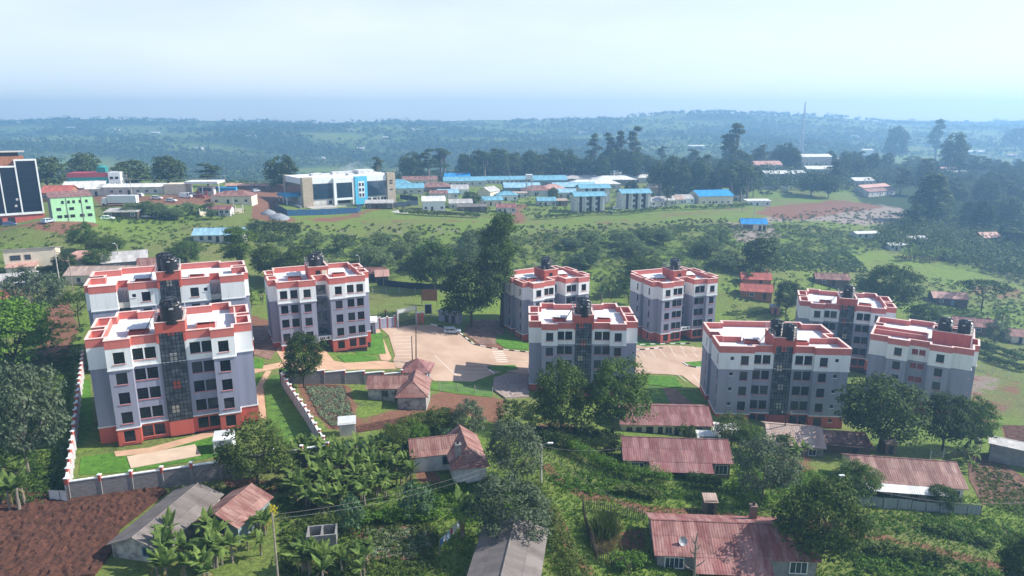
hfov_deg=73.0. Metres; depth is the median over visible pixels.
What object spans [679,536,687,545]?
satellite dish
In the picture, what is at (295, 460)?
banana plant
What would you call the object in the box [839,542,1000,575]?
weeds
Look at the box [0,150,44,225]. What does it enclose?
glass tower
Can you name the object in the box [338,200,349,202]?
window
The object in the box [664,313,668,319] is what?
window
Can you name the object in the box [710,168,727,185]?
tree
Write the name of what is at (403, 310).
estate gate
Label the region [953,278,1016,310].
tree
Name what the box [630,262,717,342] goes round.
apartment block
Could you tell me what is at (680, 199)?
house
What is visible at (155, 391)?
window
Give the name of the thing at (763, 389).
window
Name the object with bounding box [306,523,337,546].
block enclosure
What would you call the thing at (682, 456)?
house
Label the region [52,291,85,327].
tree
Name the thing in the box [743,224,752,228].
window
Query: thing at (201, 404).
window
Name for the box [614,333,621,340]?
window
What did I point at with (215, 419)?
window
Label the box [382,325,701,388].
car park
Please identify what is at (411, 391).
shaped house
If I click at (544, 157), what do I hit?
tree
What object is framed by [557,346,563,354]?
window
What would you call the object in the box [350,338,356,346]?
window
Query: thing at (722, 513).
grass
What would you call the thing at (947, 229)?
woodland
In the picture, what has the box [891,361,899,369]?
window
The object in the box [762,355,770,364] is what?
window
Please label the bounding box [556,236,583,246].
tree
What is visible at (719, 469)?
window
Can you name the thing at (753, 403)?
window
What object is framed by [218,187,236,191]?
shipping container
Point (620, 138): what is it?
tree
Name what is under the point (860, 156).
tree
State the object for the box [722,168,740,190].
tree
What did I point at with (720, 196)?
house
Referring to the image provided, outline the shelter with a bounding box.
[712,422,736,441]
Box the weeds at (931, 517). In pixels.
[848,510,1023,548]
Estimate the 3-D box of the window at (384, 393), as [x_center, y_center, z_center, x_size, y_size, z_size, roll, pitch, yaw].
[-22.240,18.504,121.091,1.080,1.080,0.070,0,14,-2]
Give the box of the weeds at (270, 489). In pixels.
[212,474,314,498]
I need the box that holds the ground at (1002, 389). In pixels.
[0,113,1023,575]
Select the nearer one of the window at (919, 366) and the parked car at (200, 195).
the window at (919, 366)
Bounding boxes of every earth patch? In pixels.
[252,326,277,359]
[465,319,503,344]
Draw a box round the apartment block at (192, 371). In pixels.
[84,301,258,445]
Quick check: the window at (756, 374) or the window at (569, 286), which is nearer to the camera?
the window at (756, 374)
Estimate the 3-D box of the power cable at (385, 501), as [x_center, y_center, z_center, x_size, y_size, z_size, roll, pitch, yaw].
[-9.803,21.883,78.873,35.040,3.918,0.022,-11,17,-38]
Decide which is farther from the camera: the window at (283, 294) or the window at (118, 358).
the window at (283, 294)
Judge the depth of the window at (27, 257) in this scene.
188.25 m
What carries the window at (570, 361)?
in the apartment block at (592, 340)
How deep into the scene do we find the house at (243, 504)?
80.11 m
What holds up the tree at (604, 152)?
on the ground at (1002, 389)
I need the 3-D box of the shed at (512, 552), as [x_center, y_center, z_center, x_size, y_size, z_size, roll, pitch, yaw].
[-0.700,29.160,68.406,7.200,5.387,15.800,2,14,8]
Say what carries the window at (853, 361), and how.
in the apartment block at (851, 322)
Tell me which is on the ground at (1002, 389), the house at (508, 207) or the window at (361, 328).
the house at (508, 207)
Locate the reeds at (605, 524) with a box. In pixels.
[587,502,623,545]
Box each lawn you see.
[79,380,92,448]
[79,436,217,474]
[254,358,263,368]
[255,374,261,391]
[265,375,314,447]
[337,354,377,362]
[355,350,372,354]
[370,333,385,354]
[430,378,492,396]
[489,365,517,371]
[495,334,528,349]
[636,339,687,346]
[641,376,681,387]
[642,385,669,402]
[678,390,708,405]
[684,361,700,366]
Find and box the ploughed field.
[0,487,166,575]
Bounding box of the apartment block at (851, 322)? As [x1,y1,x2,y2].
[795,288,896,374]
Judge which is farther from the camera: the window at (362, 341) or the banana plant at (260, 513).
the window at (362, 341)
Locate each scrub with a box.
[0,223,237,263]
[2,257,148,316]
[99,204,245,224]
[246,218,303,242]
[255,222,877,282]
[296,217,733,240]
[394,186,744,215]
[721,269,1023,334]
[731,272,869,321]
[769,207,911,247]
[920,279,1023,360]
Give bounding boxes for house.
[0,270,39,291]
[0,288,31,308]
[41,185,78,201]
[61,250,101,271]
[62,180,106,189]
[63,265,139,284]
[85,184,103,195]
[100,249,148,265]
[101,183,166,195]
[102,208,142,219]
[105,482,223,561]
[191,227,247,243]
[194,483,273,542]
[207,205,234,215]
[209,190,257,205]
[226,183,283,191]
[363,267,386,280]
[364,199,393,208]
[365,369,431,410]
[395,179,409,182]
[395,183,423,194]
[402,176,437,183]
[407,424,489,482]
[421,196,445,210]
[424,182,450,191]
[429,190,447,198]
[437,189,458,198]
[443,176,485,185]
[444,173,470,176]
[448,199,472,208]
[450,184,468,194]
[457,204,486,212]
[478,186,499,195]
[479,196,502,205]
[486,176,525,183]
[495,191,517,200]
[495,203,516,212]
[502,182,539,191]
[512,191,526,197]
[520,185,548,195]
[528,175,567,185]
[535,197,556,205]
[543,184,563,188]
[551,182,594,187]
[556,188,575,197]
[556,198,567,205]
[566,175,604,181]
[570,179,620,188]
[590,175,637,185]
[617,174,650,182]
[617,402,713,434]
[619,436,733,479]
[646,183,667,195]
[646,501,821,575]
[650,197,664,205]
[654,196,674,205]
[672,195,685,204]
[675,194,695,203]
[687,145,703,150]
[687,189,733,204]
[733,194,745,200]
[738,269,772,283]
[739,283,773,302]
[744,199,770,205]
[753,161,782,169]
[761,421,826,456]
[762,170,795,178]
[776,170,805,177]
[794,154,831,167]
[802,166,831,173]
[812,271,850,289]
[839,453,968,503]
[846,177,874,185]
[850,231,878,238]
[853,183,888,191]
[858,187,895,196]
[859,149,872,155]
[883,242,906,250]
[909,235,927,242]
[927,291,969,307]
[950,316,994,336]
[968,150,986,153]
[972,232,1002,243]
[1005,154,1021,157]
[1005,328,1023,343]
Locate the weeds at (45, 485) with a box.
[0,442,64,503]
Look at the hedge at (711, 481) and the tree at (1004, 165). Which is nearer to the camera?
the hedge at (711, 481)
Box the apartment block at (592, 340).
[528,302,637,397]
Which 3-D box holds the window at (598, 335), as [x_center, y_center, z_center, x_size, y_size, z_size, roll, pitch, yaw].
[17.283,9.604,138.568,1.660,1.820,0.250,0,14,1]
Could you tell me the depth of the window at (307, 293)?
141.65 m
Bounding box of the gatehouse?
[436,309,461,323]
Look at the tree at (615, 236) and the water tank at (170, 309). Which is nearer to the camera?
the water tank at (170, 309)
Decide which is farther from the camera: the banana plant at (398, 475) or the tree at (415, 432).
the tree at (415, 432)
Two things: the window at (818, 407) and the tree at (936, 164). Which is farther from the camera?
the tree at (936, 164)
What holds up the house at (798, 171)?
on the ground at (1002, 389)
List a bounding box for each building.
[2,246,60,272]
[45,190,95,222]
[66,165,126,183]
[277,169,395,208]
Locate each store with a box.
[212,429,234,453]
[370,316,376,333]
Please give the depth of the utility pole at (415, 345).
146.33 m
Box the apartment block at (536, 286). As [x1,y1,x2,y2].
[503,262,589,340]
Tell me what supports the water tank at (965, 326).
on the apartment block at (928, 356)
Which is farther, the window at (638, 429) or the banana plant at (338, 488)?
the window at (638, 429)
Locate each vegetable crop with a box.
[365,527,432,558]
[971,464,1023,516]
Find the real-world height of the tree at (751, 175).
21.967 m
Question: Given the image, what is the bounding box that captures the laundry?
[453,523,456,533]
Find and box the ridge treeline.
[0,109,1023,125]
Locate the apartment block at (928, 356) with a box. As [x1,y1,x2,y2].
[865,316,979,413]
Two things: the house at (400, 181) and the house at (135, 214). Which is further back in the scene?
the house at (400, 181)
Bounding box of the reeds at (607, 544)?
[589,516,624,552]
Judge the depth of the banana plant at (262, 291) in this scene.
179.90 m
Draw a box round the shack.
[822,429,873,454]
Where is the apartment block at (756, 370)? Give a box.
[699,320,851,428]
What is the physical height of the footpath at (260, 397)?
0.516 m
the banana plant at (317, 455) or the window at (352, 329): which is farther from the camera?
the window at (352, 329)
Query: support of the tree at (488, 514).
on the ground at (1002, 389)
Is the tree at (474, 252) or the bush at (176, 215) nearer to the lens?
the tree at (474, 252)
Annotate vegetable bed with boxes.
[305,384,353,428]
[361,525,435,560]
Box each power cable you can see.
[273,454,520,514]
[274,456,524,518]
[546,452,647,513]
[853,484,1023,503]
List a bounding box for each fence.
[47,489,68,501]
[377,279,447,289]
[439,382,492,395]
[582,497,644,564]
[595,543,631,574]
[760,186,789,189]
[854,495,982,515]
[930,405,1006,458]
[980,366,1022,377]
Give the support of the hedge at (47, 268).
on the ground at (1002, 389)
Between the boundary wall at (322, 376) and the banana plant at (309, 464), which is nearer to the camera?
the banana plant at (309, 464)
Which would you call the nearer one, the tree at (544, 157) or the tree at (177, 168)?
the tree at (177, 168)
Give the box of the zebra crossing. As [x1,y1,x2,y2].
[496,351,507,361]
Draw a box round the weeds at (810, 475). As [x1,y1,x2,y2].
[723,446,837,512]
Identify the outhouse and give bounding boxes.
[702,493,718,514]
[881,437,898,453]
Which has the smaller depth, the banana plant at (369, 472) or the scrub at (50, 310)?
the banana plant at (369, 472)
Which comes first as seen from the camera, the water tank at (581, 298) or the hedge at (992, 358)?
the water tank at (581, 298)
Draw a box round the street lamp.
[540,442,552,482]
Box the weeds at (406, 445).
[345,426,451,452]
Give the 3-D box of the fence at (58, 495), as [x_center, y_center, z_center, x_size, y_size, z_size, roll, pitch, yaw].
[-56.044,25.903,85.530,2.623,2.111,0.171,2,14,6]
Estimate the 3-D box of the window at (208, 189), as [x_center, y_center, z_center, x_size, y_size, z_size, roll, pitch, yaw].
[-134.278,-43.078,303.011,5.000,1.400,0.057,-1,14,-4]
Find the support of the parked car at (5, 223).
on the ground at (1002, 389)
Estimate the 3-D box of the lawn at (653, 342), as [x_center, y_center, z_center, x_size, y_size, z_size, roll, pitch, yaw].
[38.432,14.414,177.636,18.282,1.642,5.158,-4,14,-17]
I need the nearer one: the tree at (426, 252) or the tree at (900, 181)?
the tree at (426, 252)
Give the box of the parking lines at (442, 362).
[393,333,493,379]
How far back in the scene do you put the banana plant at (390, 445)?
97.28 m
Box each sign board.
[421,289,436,301]
[424,304,431,316]
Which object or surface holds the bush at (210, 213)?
on the ground at (1002, 389)
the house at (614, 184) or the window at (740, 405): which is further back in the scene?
the house at (614, 184)
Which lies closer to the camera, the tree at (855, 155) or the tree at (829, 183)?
the tree at (829, 183)
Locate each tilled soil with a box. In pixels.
[355,407,454,432]
[968,453,1023,504]
[1003,425,1023,440]
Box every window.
[10,255,20,260]
[24,254,30,259]
[112,352,124,365]
[116,372,128,385]
[118,392,131,405]
[121,412,133,424]
[124,430,136,442]
[132,348,143,360]
[134,368,146,380]
[137,387,148,400]
[139,407,151,419]
[141,292,150,301]
[141,547,150,556]
[142,424,153,437]
[144,346,156,359]
[147,366,158,379]
[149,386,161,398]
[152,405,163,417]
[154,423,166,435]
[158,331,192,421]
[159,279,181,304]
[189,341,200,354]
[190,287,199,297]
[191,361,203,373]
[194,380,205,392]
[196,399,207,411]
[198,416,209,428]
[199,188,210,190]
[201,340,211,352]
[203,360,214,372]
[205,378,216,390]
[207,397,218,409]
[209,415,220,426]
[218,340,229,352]
[220,360,230,372]
[222,379,233,391]
[224,397,234,409]
[226,415,236,426]
[280,291,287,299]
[281,305,288,314]
[282,319,289,328]
[283,333,290,342]
[290,290,298,298]
[291,304,298,313]
[292,318,300,327]
[303,289,311,298]
[304,304,311,312]
[305,318,313,326]
[316,285,327,333]
[335,286,342,294]
[335,301,342,309]
[336,314,343,322]
[337,328,344,336]
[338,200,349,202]
[338,340,345,349]
[346,285,353,293]
[347,299,353,307]
[348,312,355,320]
[349,326,356,334]
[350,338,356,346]
[356,284,362,292]
[357,298,363,306]
[358,311,364,319]
[358,325,365,333]
[359,337,365,345]
[382,391,387,396]
[442,456,448,464]
[536,290,540,297]
[545,333,553,341]
[546,348,552,355]
[554,284,556,302]
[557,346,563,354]
[558,331,563,339]
[564,346,571,354]
[565,331,571,339]
[565,360,571,366]
[566,285,570,292]
[566,297,570,303]
[571,296,575,303]
[575,323,591,383]
[581,284,586,290]
[593,360,600,368]
[594,346,601,354]
[595,332,601,340]
[602,332,609,340]
[602,346,608,354]
[613,348,621,356]
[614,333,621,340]
[630,462,643,469]
[636,427,641,431]
[646,427,652,432]
[663,324,668,331]
[663,335,667,341]
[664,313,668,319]
[664,557,683,568]
[665,302,669,308]
[665,427,672,433]
[676,311,680,317]
[681,285,684,324]
[692,330,696,336]
[694,298,698,304]
[695,286,699,292]
[698,308,702,314]
[699,297,703,303]
[700,286,704,292]
[708,308,712,314]
[709,285,714,292]
[714,465,727,474]
[736,401,744,410]
[737,387,745,395]
[739,372,747,380]
[741,356,748,365]
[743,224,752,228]
[749,414,755,419]
[750,400,756,408]
[751,385,758,394]
[752,370,759,379]
[754,355,761,363]
[757,414,764,420]
[758,400,766,409]
[759,386,767,394]
[760,371,768,379]
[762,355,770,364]
[769,346,792,414]
[789,415,796,423]
[789,562,807,573]
[790,401,798,410]
[791,386,799,395]
[792,371,801,380]
[795,356,802,364]
[798,416,805,424]
[799,401,807,410]
[800,387,808,395]
[802,372,810,380]
[804,356,812,365]
[808,449,816,455]
[813,311,820,317]
[813,418,820,426]
[814,404,822,412]
[815,389,823,397]
[817,373,825,382]
[820,358,827,366]
[824,311,829,317]
[829,323,835,329]
[830,311,836,318]
[837,305,854,345]
[850,359,857,365]
[851,348,858,354]
[853,336,859,343]
[855,325,861,332]
[856,313,862,320]
[858,359,864,366]
[859,349,865,355]
[860,337,866,344]
[862,326,868,332]
[863,314,869,320]
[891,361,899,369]
[894,347,901,356]
[908,375,914,381]
[909,362,915,368]
[912,349,917,354]
[915,377,921,382]
[917,364,923,369]
[919,350,925,355]
[931,382,939,390]
[934,368,942,377]
[936,354,944,363]
[951,490,960,498]
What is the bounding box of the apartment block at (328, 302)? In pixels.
[263,256,370,351]
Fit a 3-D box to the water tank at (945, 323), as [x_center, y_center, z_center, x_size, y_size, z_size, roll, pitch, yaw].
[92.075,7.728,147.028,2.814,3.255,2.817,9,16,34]
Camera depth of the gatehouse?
176.14 m
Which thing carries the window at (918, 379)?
in the apartment block at (928, 356)
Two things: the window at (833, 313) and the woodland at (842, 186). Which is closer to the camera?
the window at (833, 313)
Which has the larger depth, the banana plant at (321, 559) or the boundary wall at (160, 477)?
the boundary wall at (160, 477)
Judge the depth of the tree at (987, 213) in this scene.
350.55 m
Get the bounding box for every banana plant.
[0,450,20,473]
[0,465,28,509]
[0,468,24,508]
[3,445,31,470]
[3,450,32,472]
[4,457,29,488]
[18,470,27,503]
[145,548,168,575]
[146,543,179,574]
[149,524,174,535]
[150,505,179,529]
[150,524,174,568]
[150,526,172,547]
[152,551,184,575]
[153,530,174,551]
[166,528,200,566]
[174,550,199,575]
[181,537,197,566]
[184,544,218,563]
[185,545,211,575]
[189,527,216,566]
[190,507,206,539]
[190,527,226,568]
[193,558,212,575]
[196,505,215,525]
[201,515,222,529]
[201,515,230,535]
[202,530,240,564]
[206,549,229,567]
[221,527,244,562]
[240,534,252,550]
[245,509,269,532]
[245,528,268,555]
[250,508,274,535]
[252,507,270,533]
[256,287,264,297]
[278,459,297,477]
[280,540,307,573]
[281,472,298,497]
[285,467,302,474]
[286,469,306,499]
[289,437,299,458]
[289,537,315,564]
[291,453,304,466]
[291,455,300,463]
[291,486,302,501]
[292,554,311,569]
[293,489,311,507]
[295,444,315,467]
[295,463,313,481]
[296,538,318,562]
[297,435,314,445]
[298,481,316,506]
[299,477,315,489]
[300,541,319,575]
[303,438,312,445]
[304,535,329,569]
[305,538,340,558]
[308,459,314,483]
[309,475,318,482]
[309,483,323,509]
[310,450,325,460]
[310,461,327,476]
[311,432,321,444]
[311,482,331,497]
[311,553,335,575]
[312,435,333,447]
[312,500,321,511]
[315,465,334,476]
[315,469,333,483]
[316,553,336,573]
[317,440,331,460]
[317,473,333,496]
[318,482,338,509]
[318,496,333,513]
[319,446,333,462]
[322,458,339,485]
[327,544,352,571]
[329,434,341,452]
[330,438,350,464]
[330,455,342,468]
[331,468,352,484]
[332,452,348,468]
[333,440,346,451]
[333,481,350,506]
[336,449,348,469]
[339,481,349,494]
[340,456,348,468]
[341,473,361,490]
[342,463,357,484]
[346,472,364,495]
[347,441,357,454]
[347,460,364,487]
[348,452,369,463]
[349,431,364,452]
[349,529,374,564]
[349,538,376,575]
[350,485,371,501]
[350,552,366,575]
[351,476,369,504]
[360,462,372,472]
[361,467,372,479]
[362,448,373,463]
[362,476,376,495]
[363,432,379,448]
[363,444,377,453]
[365,449,381,464]
[368,472,384,496]
[369,475,390,495]
[371,465,389,492]
[371,471,390,492]
[374,434,388,449]
[374,450,390,468]
[375,439,384,451]
[377,455,391,470]
[380,483,390,499]
[382,451,400,469]
[383,441,398,451]
[386,448,398,456]
[392,454,402,471]
[393,485,401,496]
[394,471,404,485]
[399,450,416,473]
[403,469,411,483]
[405,459,420,480]
[441,484,474,538]
[594,284,605,302]
[602,278,613,294]
[612,277,620,294]
[772,275,782,288]
[788,442,798,460]
[791,439,803,461]
[800,439,813,457]
[900,248,907,261]
[936,246,946,259]
[955,445,960,457]
[956,440,969,459]
[967,448,981,460]
[967,460,979,471]
[968,443,980,457]
[973,435,985,450]
[990,308,1002,320]
[996,307,1007,322]
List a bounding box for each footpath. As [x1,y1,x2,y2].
[114,429,220,456]
[254,347,395,372]
[256,371,270,418]
[376,329,390,361]
[663,388,692,403]
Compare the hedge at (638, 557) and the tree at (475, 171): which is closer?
the hedge at (638, 557)
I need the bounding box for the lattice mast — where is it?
[798,101,805,153]
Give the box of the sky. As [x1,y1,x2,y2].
[0,0,1023,123]
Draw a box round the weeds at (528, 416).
[494,398,624,452]
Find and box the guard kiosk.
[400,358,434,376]
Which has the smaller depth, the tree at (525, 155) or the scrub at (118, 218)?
the scrub at (118, 218)
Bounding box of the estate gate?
[396,306,416,327]
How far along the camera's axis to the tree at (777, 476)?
88.70 m
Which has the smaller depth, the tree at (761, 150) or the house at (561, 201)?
the house at (561, 201)
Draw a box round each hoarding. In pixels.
[273,197,360,215]
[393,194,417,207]
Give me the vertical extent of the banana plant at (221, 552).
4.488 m
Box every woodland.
[0,109,1023,158]
[0,141,1023,182]
[40,177,273,184]
[382,156,998,188]
[758,168,915,193]
[861,175,1023,279]
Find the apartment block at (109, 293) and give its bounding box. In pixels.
[83,258,253,357]
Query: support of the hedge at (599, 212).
on the ground at (1002, 389)
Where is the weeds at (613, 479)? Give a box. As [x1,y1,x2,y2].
[548,468,699,500]
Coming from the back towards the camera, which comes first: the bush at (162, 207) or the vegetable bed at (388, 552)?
the bush at (162, 207)
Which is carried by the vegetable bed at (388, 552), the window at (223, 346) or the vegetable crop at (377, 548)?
the vegetable crop at (377, 548)
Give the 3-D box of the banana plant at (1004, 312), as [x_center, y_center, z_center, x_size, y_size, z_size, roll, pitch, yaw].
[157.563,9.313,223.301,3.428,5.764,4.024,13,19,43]
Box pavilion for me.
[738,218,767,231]
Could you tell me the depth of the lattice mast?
1027.44 m
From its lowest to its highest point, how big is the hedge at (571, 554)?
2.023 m
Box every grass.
[0,353,74,498]
[279,440,1023,575]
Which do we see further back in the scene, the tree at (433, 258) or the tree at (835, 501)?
the tree at (433, 258)
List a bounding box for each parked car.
[2,221,16,225]
[41,218,55,222]
[100,215,114,219]
[151,195,162,198]
[165,198,176,201]
[195,194,206,197]
[444,326,460,333]
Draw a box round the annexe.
[4,261,38,272]
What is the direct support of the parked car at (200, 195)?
on the ground at (1002, 389)
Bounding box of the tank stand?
[525,174,532,192]
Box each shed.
[374,269,389,282]
[467,517,547,575]
[696,430,721,438]
[988,436,1023,467]
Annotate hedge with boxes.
[35,265,61,272]
[358,507,443,524]
[393,410,442,428]
[398,208,480,216]
[526,478,592,575]
[534,205,681,218]
[535,427,619,451]
[565,439,674,480]
[609,548,650,572]
[614,482,663,500]
[684,202,752,208]
[685,471,724,489]
[726,308,785,314]
[851,536,956,568]
[921,521,999,547]
[978,350,1023,370]
[980,341,1023,358]
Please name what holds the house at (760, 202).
on the ground at (1002, 389)
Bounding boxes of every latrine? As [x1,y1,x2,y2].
[337,415,355,435]
[769,304,779,315]
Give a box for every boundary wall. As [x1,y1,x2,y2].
[63,350,85,490]
[64,441,328,498]
[199,205,243,216]
[279,369,402,384]
[280,372,325,443]
[376,315,395,328]
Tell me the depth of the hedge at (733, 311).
203.22 m
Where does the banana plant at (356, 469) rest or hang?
on the ground at (1002, 389)
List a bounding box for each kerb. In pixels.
[431,324,528,352]
[636,347,662,349]
[640,343,689,344]
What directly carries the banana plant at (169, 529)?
on the ground at (1002, 389)
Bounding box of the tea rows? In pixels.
[749,251,867,272]
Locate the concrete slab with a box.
[127,444,200,467]
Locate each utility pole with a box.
[271,512,278,575]
[415,327,416,358]
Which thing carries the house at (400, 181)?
on the ground at (1002, 389)
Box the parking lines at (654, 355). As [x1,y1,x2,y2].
[510,346,699,382]
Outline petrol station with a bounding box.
[163,180,223,195]
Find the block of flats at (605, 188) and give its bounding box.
[575,184,610,202]
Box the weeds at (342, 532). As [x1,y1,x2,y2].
[275,497,442,575]
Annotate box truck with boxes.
[101,195,138,205]
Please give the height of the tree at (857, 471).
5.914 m
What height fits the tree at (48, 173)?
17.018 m
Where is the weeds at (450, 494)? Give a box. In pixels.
[418,471,527,522]
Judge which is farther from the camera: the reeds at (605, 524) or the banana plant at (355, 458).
the banana plant at (355, 458)
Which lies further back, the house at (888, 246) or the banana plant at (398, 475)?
the house at (888, 246)
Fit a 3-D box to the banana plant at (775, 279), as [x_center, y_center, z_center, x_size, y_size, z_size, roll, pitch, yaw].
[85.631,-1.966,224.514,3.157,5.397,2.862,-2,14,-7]
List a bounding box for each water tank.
[155,252,171,270]
[159,296,177,302]
[159,298,182,324]
[160,254,177,273]
[307,253,320,266]
[312,251,323,264]
[541,258,550,269]
[576,296,588,311]
[577,299,591,317]
[670,259,680,269]
[770,319,784,335]
[782,323,797,340]
[842,285,854,298]
[937,316,953,331]
[957,319,973,334]
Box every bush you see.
[120,202,138,210]
[135,201,151,217]
[142,203,159,218]
[149,209,169,217]
[150,204,168,217]
[163,207,184,219]
[168,210,183,217]
[180,202,197,215]
[202,202,214,210]
[203,209,218,217]
[266,503,277,524]
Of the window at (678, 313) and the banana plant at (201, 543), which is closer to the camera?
the banana plant at (201, 543)
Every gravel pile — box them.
[261,209,275,215]
[269,213,289,220]
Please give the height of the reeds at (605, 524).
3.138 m
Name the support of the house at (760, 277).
on the ground at (1002, 389)
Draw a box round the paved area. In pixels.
[493,373,528,398]
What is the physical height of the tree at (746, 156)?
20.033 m
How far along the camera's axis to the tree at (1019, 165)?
570.60 m
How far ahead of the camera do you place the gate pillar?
172.59 m
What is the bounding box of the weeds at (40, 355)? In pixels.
[21,321,89,380]
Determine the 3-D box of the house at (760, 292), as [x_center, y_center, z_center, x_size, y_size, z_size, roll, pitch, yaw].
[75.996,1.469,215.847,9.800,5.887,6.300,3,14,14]
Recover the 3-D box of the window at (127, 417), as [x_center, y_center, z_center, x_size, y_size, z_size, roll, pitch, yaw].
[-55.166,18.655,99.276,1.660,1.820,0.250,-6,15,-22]
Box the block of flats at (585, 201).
[569,191,606,212]
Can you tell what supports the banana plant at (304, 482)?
on the ground at (1002, 389)
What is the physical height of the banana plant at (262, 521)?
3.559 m
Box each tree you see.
[0,264,70,325]
[0,289,64,368]
[0,359,74,472]
[34,156,67,185]
[49,251,78,271]
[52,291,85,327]
[59,221,102,249]
[64,152,101,172]
[79,248,111,265]
[82,234,128,251]
[108,159,154,182]
[149,155,190,182]
[163,239,203,262]
[195,163,222,185]
[210,411,297,483]
[216,225,259,260]
[248,245,280,274]
[261,154,299,185]
[261,247,325,269]
[279,330,328,387]
[303,230,324,249]
[332,233,354,252]
[334,494,365,530]
[349,244,381,261]
[358,247,396,268]
[368,231,391,248]
[371,157,383,171]
[379,422,409,446]
[386,240,411,259]
[396,151,423,175]
[397,480,435,519]
[402,229,421,247]
[404,239,460,288]
[405,253,437,267]
[408,158,424,175]
[409,422,430,438]
[410,243,442,259]
[418,148,437,175]
[423,405,455,435]
[430,148,449,179]
[436,260,509,326]
[441,149,450,172]
[447,398,486,432]
[453,244,480,263]
[454,154,473,172]
[455,237,476,250]
[460,228,482,246]
[461,159,483,175]
[462,191,484,203]
[464,470,557,542]
[469,148,483,175]
[473,210,521,327]
[477,151,500,175]
[478,152,495,175]
[483,418,546,482]
[489,148,500,173]
[494,149,510,175]
[508,153,518,175]
[510,152,522,172]
[520,150,537,169]
[521,155,545,174]
[529,356,589,431]
[531,154,550,174]
[542,152,562,174]
[545,148,555,157]
[548,187,558,197]
[550,149,567,174]
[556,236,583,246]
[558,152,565,174]
[561,155,582,174]
[562,149,573,174]
[564,157,586,174]
[566,159,582,174]
[567,253,599,265]
[573,228,601,244]
[578,156,597,174]
[579,352,660,432]
[580,250,601,266]
[582,242,603,255]
[585,133,603,158]
[594,155,611,175]
[597,151,614,165]
[601,132,617,155]
[608,148,617,164]
[608,158,618,171]
[608,231,639,242]
[613,131,627,155]
[615,149,629,173]
[618,238,646,251]
[620,151,643,175]
[620,256,667,277]
[621,162,642,173]
[623,180,638,188]
[626,126,641,154]
[632,245,657,256]
[633,227,656,239]
[640,154,652,169]
[644,159,662,171]
[646,160,662,182]
[647,166,668,195]
[653,228,671,242]
[656,146,667,159]
[656,231,673,244]
[659,157,677,190]
[662,187,672,205]
[664,153,680,189]
[667,163,691,193]
[673,424,696,432]
[678,157,691,193]
[682,425,696,437]
[682,532,704,575]
[686,149,701,163]
[688,185,698,191]
[689,239,725,254]
[690,160,699,186]
[690,160,709,183]
[691,159,711,189]
[692,157,705,163]
[699,235,717,246]
[704,154,712,163]
[707,170,715,186]
[707,228,729,242]
[709,175,730,189]
[709,253,738,268]
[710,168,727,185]
[712,411,749,445]
[714,158,728,174]
[719,123,746,160]
[721,148,732,158]
[721,249,738,261]
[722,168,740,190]
[723,154,738,162]
[725,164,741,193]
[730,430,806,499]
[731,160,744,191]
[733,188,744,194]
[735,163,747,201]
[735,166,761,198]
[736,423,767,450]
[739,152,754,166]
[739,237,784,271]
[743,164,757,194]
[749,166,764,194]
[753,144,771,160]
[766,473,884,571]
[767,148,780,161]
[769,433,799,452]
[771,144,785,159]
[772,280,806,313]
[777,147,802,166]
[778,142,794,160]
[797,172,824,195]
[818,175,842,197]
[824,160,846,187]
[826,151,837,164]
[831,458,886,499]
[833,371,937,451]
[839,151,852,160]
[839,156,851,168]
[840,155,856,164]
[845,151,858,160]
[848,160,868,172]
[854,274,878,292]
[857,151,866,161]
[861,262,927,308]
[864,152,881,168]
[879,152,895,166]
[882,125,910,160]
[893,167,912,193]
[901,172,959,223]
[902,156,916,165]
[905,204,927,228]
[905,303,946,323]
[909,189,936,208]
[913,156,921,163]
[914,165,932,179]
[918,158,936,180]
[918,390,981,450]
[920,195,940,223]
[926,118,945,158]
[927,157,940,172]
[928,204,952,224]
[929,483,964,510]
[937,132,971,167]
[943,189,955,208]
[946,393,1003,447]
[951,158,969,174]
[952,187,971,201]
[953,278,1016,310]
[958,200,977,221]
[967,156,985,172]
[967,200,998,228]
[971,183,987,197]
[974,156,994,174]
[976,177,995,197]
[981,170,998,189]
[983,180,1000,204]
[983,319,1011,343]
[989,159,1001,168]
[992,174,1014,196]
[994,531,1023,575]
[996,197,1023,220]
[997,163,1010,176]
[997,205,1021,219]
[998,219,1023,238]
[999,165,1014,179]
[1000,127,1023,148]
[1002,227,1023,247]
[1015,161,1023,169]
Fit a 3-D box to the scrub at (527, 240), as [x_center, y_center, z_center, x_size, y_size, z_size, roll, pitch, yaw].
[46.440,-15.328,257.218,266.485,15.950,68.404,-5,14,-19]
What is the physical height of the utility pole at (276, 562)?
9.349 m
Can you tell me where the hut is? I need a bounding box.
[136,257,155,266]
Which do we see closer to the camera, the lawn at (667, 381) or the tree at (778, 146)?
the lawn at (667, 381)
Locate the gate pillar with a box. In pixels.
[420,311,423,323]
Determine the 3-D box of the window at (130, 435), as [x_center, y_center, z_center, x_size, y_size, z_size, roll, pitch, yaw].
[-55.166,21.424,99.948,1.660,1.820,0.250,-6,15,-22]
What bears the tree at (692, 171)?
on the ground at (1002, 389)
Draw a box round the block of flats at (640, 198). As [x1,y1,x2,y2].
[615,188,651,208]
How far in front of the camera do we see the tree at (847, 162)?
537.37 m
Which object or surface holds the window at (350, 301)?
in the apartment block at (328, 302)
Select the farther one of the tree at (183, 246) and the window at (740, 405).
the tree at (183, 246)
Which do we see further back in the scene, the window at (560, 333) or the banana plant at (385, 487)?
the window at (560, 333)
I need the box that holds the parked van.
[179,193,192,197]
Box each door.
[451,315,454,322]
[658,427,662,433]
[708,504,713,514]
[852,447,857,453]
[888,446,893,453]

